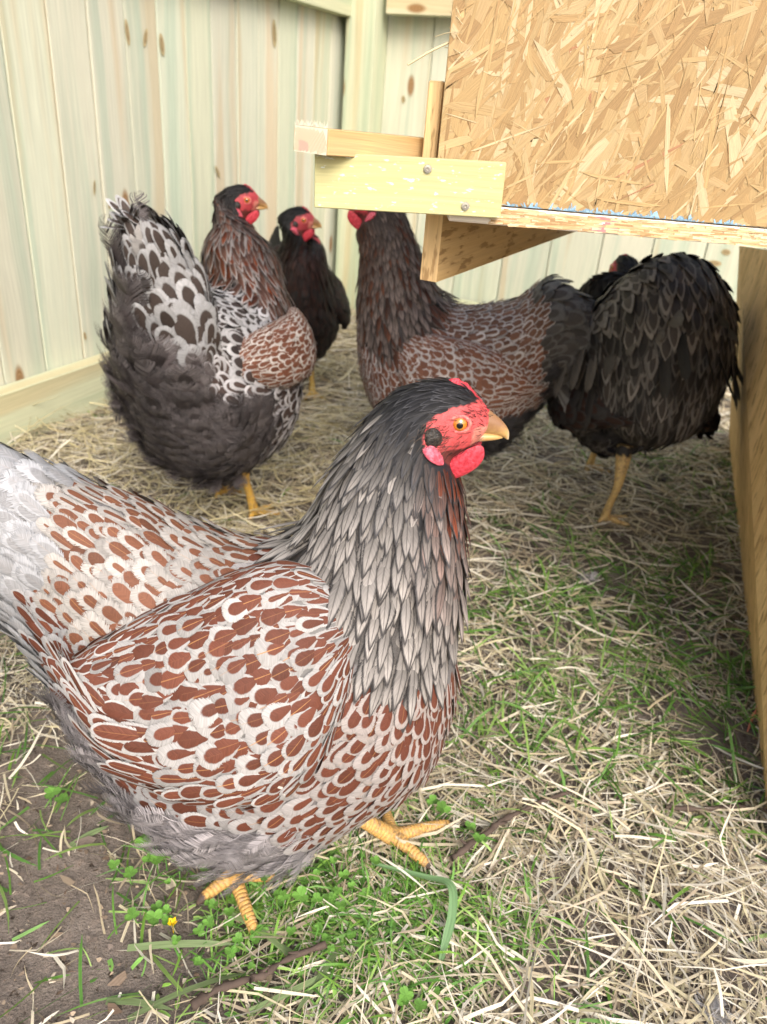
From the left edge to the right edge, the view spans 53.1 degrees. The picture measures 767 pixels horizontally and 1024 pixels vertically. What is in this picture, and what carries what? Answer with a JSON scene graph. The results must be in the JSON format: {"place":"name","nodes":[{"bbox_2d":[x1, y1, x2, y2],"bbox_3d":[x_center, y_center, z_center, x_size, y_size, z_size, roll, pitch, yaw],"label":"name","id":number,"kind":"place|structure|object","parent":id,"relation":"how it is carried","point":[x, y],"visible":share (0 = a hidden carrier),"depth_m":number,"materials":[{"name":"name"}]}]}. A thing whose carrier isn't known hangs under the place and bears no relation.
{"place":"outdoors","nodes":[
{"label":"outdoors","id":0,"kind":"place"},
{"bbox_2d":[0,316,766,1023],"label":"ground","id":1,"kind":"structure","parent":0,"point":[80,916],"depth_m":0.73,"materials":[{"name":"soil"}]},
{"bbox_2d":[167,917,176,932],"bbox_3d":[-0.169,0.333,0.615,0.008,0.014,0.008,5,28,0],"label":"buttercup","id":2,"kind":"object","parent":1,"relation":"on","point":[172,921],"visible":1,"depth_m":0.61,"materials":[{"name":"yellow plant"}]},
{"bbox_2d":[0,0,351,445],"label":"wooden fence","id":3,"kind":"object","parent":1,"relation":"on","point":[182,113],"visible":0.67,"depth_m":1.52,"materials":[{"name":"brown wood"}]},
{"bbox_2d":[44,787,485,1013],"bbox_3d":[-0.113,0.309,0.656,0.410,0.023,0.209,5,28,0],"label":"clover","id":4,"kind":"object","parent":1,"relation":"on","point":[405,996],"visible":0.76,"depth_m":0.63,"materials":[{"name":"green plant"}]},
{"bbox_2d":[269,206,350,402],"bbox_3d":[-0.204,-0.471,1.691,0.251,0.418,0.371,-4,29,-16],"label":"hen","id":5,"kind":"object","parent":1,"relation":"on","point":[315,288],"visible":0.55,"depth_m":1.52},
{"bbox_2d":[0,305,766,1023],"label":"straw","id":6,"kind":"object","parent":1,"relation":"on","point":[582,827],"visible":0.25,"depth_m":0.76,"materials":[{"name":"beige plant"}]},
{"bbox_2d":[95,184,316,520],"bbox_3d":[-0.245,-0.206,1.108,0.285,0.489,0.361,20,31,26],"label":"hen","id":7,"kind":"object","parent":6,"relation":"on","point":[208,366],"visible":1,"depth_m":1.02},
{"bbox_2d":[0,377,508,944],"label":"hen","id":8,"kind":"object","parent":6,"relation":"on","point":[236,711],"visible":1,"depth_m":0.49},
{"bbox_2d":[190,940,326,1010],"bbox_3d":[-0.092,0.348,0.579,0.107,0.011,0.013,-10,31,-26],"label":"twig","id":9,"kind":"object","parent":6,"relation":"on","point":[199,1000],"visible":1,"depth_m":0.57,"materials":[{"name":"brown plant"}]},
{"bbox_2d":[371,862,457,970],"bbox_3d":[0.036,0.325,0.640,0.048,0.025,0.110,-11,32,-27],"label":"grass blade","id":10,"kind":"object","parent":6,"relation":"on","point":[452,912],"depth_m":0.63,"materials":[{"name":"green plant"}]},
{"bbox_2d":[449,790,573,861],"bbox_3d":[0.122,0.288,0.724,0.156,0.012,0.014,-14,33,-32],"label":"twig","id":11,"kind":"object","parent":6,"relation":"on","point":[471,843],"visible":1,"depth_m":0.72,"materials":[{"name":"brown plant"}]},
{"bbox_2d":[546,252,742,525],"bbox_3d":[0.417,-0.189,1.226,0.316,0.446,0.365,-15,33,-32],"label":"hen","id":12,"kind":"object","parent":6,"relation":"on","point":[656,366],"visible":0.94,"depth_m":1.10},
{"bbox_2d":[680,989,743,1023],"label":"down feather","id":13,"kind":"object","parent":6,"relation":"on","point":[715,1006],"visible":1,"depth_m":0.59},
{"bbox_2d":[665,804,766,812],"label":"twig","id":14,"kind":"object","parent":6,"relation":"on","point":[684,808],"visible":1,"depth_m":0.75,"materials":[{"name":"brown plant"}]},
{"bbox_2d":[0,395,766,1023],"bbox_3d":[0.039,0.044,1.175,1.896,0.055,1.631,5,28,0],"label":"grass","id":15,"kind":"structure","parent":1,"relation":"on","point":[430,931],"depth_m":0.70,"materials":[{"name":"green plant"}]},
{"bbox_2d":[0,559,766,1023],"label":"debris","id":16,"kind":"object","parent":1,"relation":"on","point":[118,979],"visible":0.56,"depth_m":0.64,"materials":[{"name":"brown soil"}]},
{"bbox_2d":[346,209,598,461],"bbox_3d":[0.148,-0.245,1.231,0.466,0.501,0.258,5,28,0],"label":"hen","id":17,"kind":"object","parent":1,"relation":"on","point":[509,359],"visible":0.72,"depth_m":1.15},
{"bbox_2d":[294,0,766,806],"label":"chicken coop","id":18,"kind":"structure","parent":1,"relation":"on","point":[548,120],"depth_m":0.55,"materials":[{"name":"beige wood"}]},
{"bbox_2d":[407,3,462,65],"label":"straw wisps","id":19,"kind":"object","parent":18,"relation":"attached to","point":[426,53],"visible":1,"depth_m":0.53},
{"bbox_2d":[335,0,766,380],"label":"wooden fence","id":20,"kind":"object","parent":1,"relation":"on","point":[385,89],"visible":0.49,"depth_m":2.20,"materials":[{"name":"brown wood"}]},
{"bbox_2d":[576,568,601,584],"bbox_3d":[0.300,0.094,1.133,0.046,0.024,0.048,5,28,0],"label":"down feather","id":21,"kind":"object","parent":1,"relation":"on","point":[591,578],"visible":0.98,"depth_m":1.13,"materials":[{"name":"grey"}]},
{"bbox_2d":[648,467,675,486],"bbox_3d":[0.534,-0.068,1.468,0.072,0.040,0.068,0,28,-8],"label":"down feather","id":22,"kind":"object","parent":1,"relation":"on","point":[661,478],"visible":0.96,"depth_m":1.47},
{"bbox_2d":[747,706,756,731],"bbox_3d":[0.426,0.236,0.884,0.003,0.018,0.042,21,32,28],"label":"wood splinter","id":23,"kind":"object","parent":1,"relation":"on","point":[751,720],"visible":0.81,"depth_m":0.88,"materials":[{"name":"brown wood"}]}
]}

